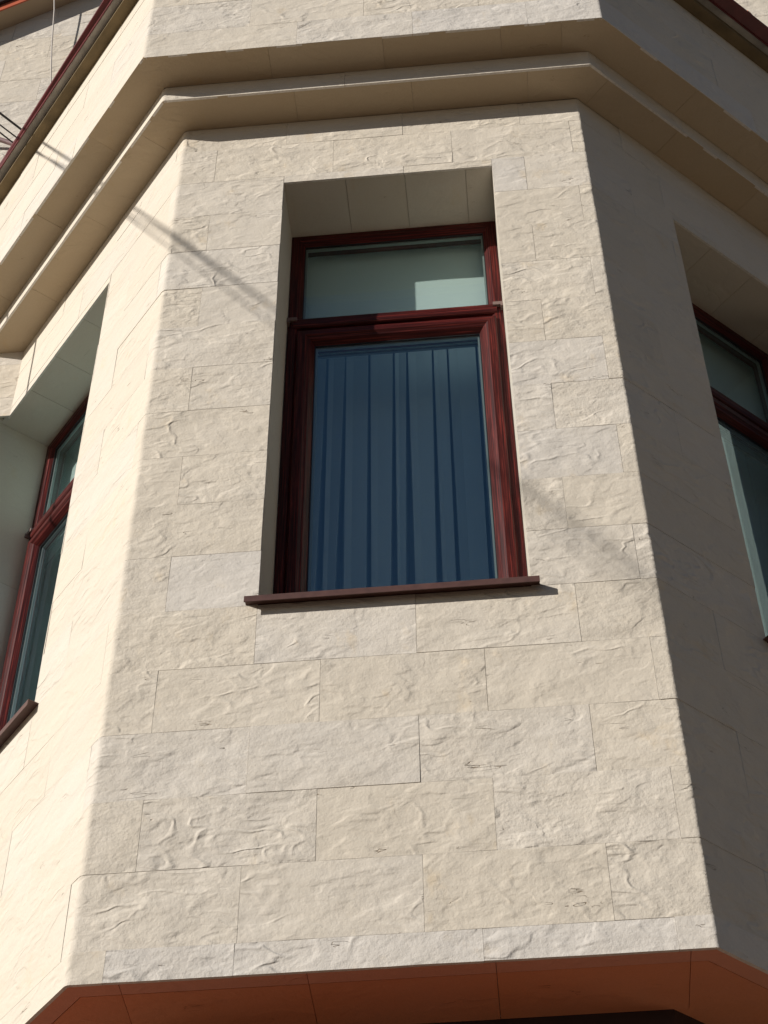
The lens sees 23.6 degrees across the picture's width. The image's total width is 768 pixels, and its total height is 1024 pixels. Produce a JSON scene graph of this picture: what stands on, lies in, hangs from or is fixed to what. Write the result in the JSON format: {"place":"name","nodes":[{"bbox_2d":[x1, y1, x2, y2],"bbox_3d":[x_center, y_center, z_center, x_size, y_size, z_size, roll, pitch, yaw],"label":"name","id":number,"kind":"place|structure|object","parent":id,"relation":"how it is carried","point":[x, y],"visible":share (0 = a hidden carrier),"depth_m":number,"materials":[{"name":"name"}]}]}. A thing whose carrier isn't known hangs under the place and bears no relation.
{"place":"outdoors","nodes":[
{"label":"outdoors","id":0,"kind":"place"},
{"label":"pavement","id":1,"kind":"structure","parent":0,"visible":0},
{"bbox_2d":[0,0,767,1023],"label":"bay window tower","id":2,"kind":"structure","parent":1,"relation":"on","point":[242,780],"depth_m":7.31,"materials":[{"name":"stone"}]},
{"bbox_2d":[0,394,88,747],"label":"window","id":3,"kind":"structure","parent":2,"relation":"in","point":[51,512],"depth_m":9.37,"materials":[{"name":"brown wood"}]},
{"bbox_2d":[45,434,81,568],"bbox_3d":[-1.426,-0.415,9.708,0.044,1.029,1.209,28,-54,-23],"label":"roller blind","id":4,"kind":"object","parent":2,"relation":"attached to","point":[55,549],"visible":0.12,"depth_m":10.10,"materials":[{"name":"white fabric"}]},
{"bbox_2d":[19,362,500,1016],"bbox_3d":[0.252,1.626,9.848,6.600,3.950,5.260,-4,-48,3],"label":"interior room","id":5,"kind":"object","parent":2,"relation":"in","point":[39,636],"depth_m":11.62,"materials":[{"name":"paint"}]},
{"bbox_2d":[310,345,527,590],"bbox_3d":[0.254,0.167,8.162,1.453,3.280,0.175,-4,-48,3],"label":"curtain","id":6,"kind":"object","parent":5,"relation":"hanging from","point":[401,492],"visible":0.31,"depth_m":8.49,"materials":[{"name":"blue fabric"}]},
{"bbox_2d":[722,440,767,635],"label":"curtain","id":7,"kind":"object","parent":5,"relation":"hanging from","point":[749,478],"visible":0.1,"depth_m":9.11,"materials":[{"name":"fabric"}]},
{"bbox_2d":[244,221,539,604],"bbox_3d":[0.037,-0.534,8.087,1.106,2.961,0.452,-4,-48,3],"label":"window","id":8,"kind":"structure","parent":2,"relation":"in","point":[484,325],"depth_m":8.36,"materials":[{"name":"brown wood"}]},
{"bbox_2d":[285,225,506,361],"bbox_3d":[0.060,-1.102,9.097,1.088,1.029,0.044,-4,-48,3],"label":"roller blind","id":9,"kind":"object","parent":2,"relation":"attached to","point":[397,280],"visible":0.31,"depth_m":9.13,"materials":[{"name":"white fabric"}]},
{"bbox_2d":[692,303,767,642],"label":"window","id":10,"kind":"structure","parent":2,"relation":"in","point":[733,419],"depth_m":9.55,"materials":[{"name":"brown wood"}]},
{"bbox_2d":[698,331,767,468],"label":"roller blind","id":11,"kind":"object","parent":2,"relation":"attached to","point":[731,376],"visible":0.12,"depth_m":9.62,"materials":[{"name":"white fabric"}]},
{"bbox_2d":[0,0,767,420],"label":"facade","id":12,"kind":"structure","parent":1,"relation":"on","point":[30,54],"depth_m":13.01,"materials":[{"name":"stone"}]},
{"bbox_2d":[0,137,13,145],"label":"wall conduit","id":13,"kind":"object","parent":12,"relation":"attached to","point":[5,141],"depth_m":12.16,"materials":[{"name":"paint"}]},
{"bbox_2d":[0,124,16,137],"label":"overhead cable","id":14,"kind":"object","parent":12,"relation":"attached to","point":[8,131],"visible":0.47,"depth_m":12.05,"materials":[{"name":"black rubber"}]},
{"bbox_2d":[0,112,21,129],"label":"overhead cable","id":15,"kind":"object","parent":12,"relation":"attached to","point":[10,121],"visible":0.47,"depth_m":12.11,"materials":[{"name":"black rubber"}]},
{"bbox_2d":[0,0,76,30],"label":"raking roof edge","id":16,"kind":"object","parent":12,"relation":"attached to","point":[13,12],"depth_m":13.50,"materials":[{"name":"stone"}]},
{"bbox_2d":[50,0,54,82],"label":"hanging wire","id":17,"kind":"object","parent":16,"relation":"hanging from","point":[52,43],"visible":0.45,"depth_m":13.05,"materials":[{"name":"beige metal"}]}
]}

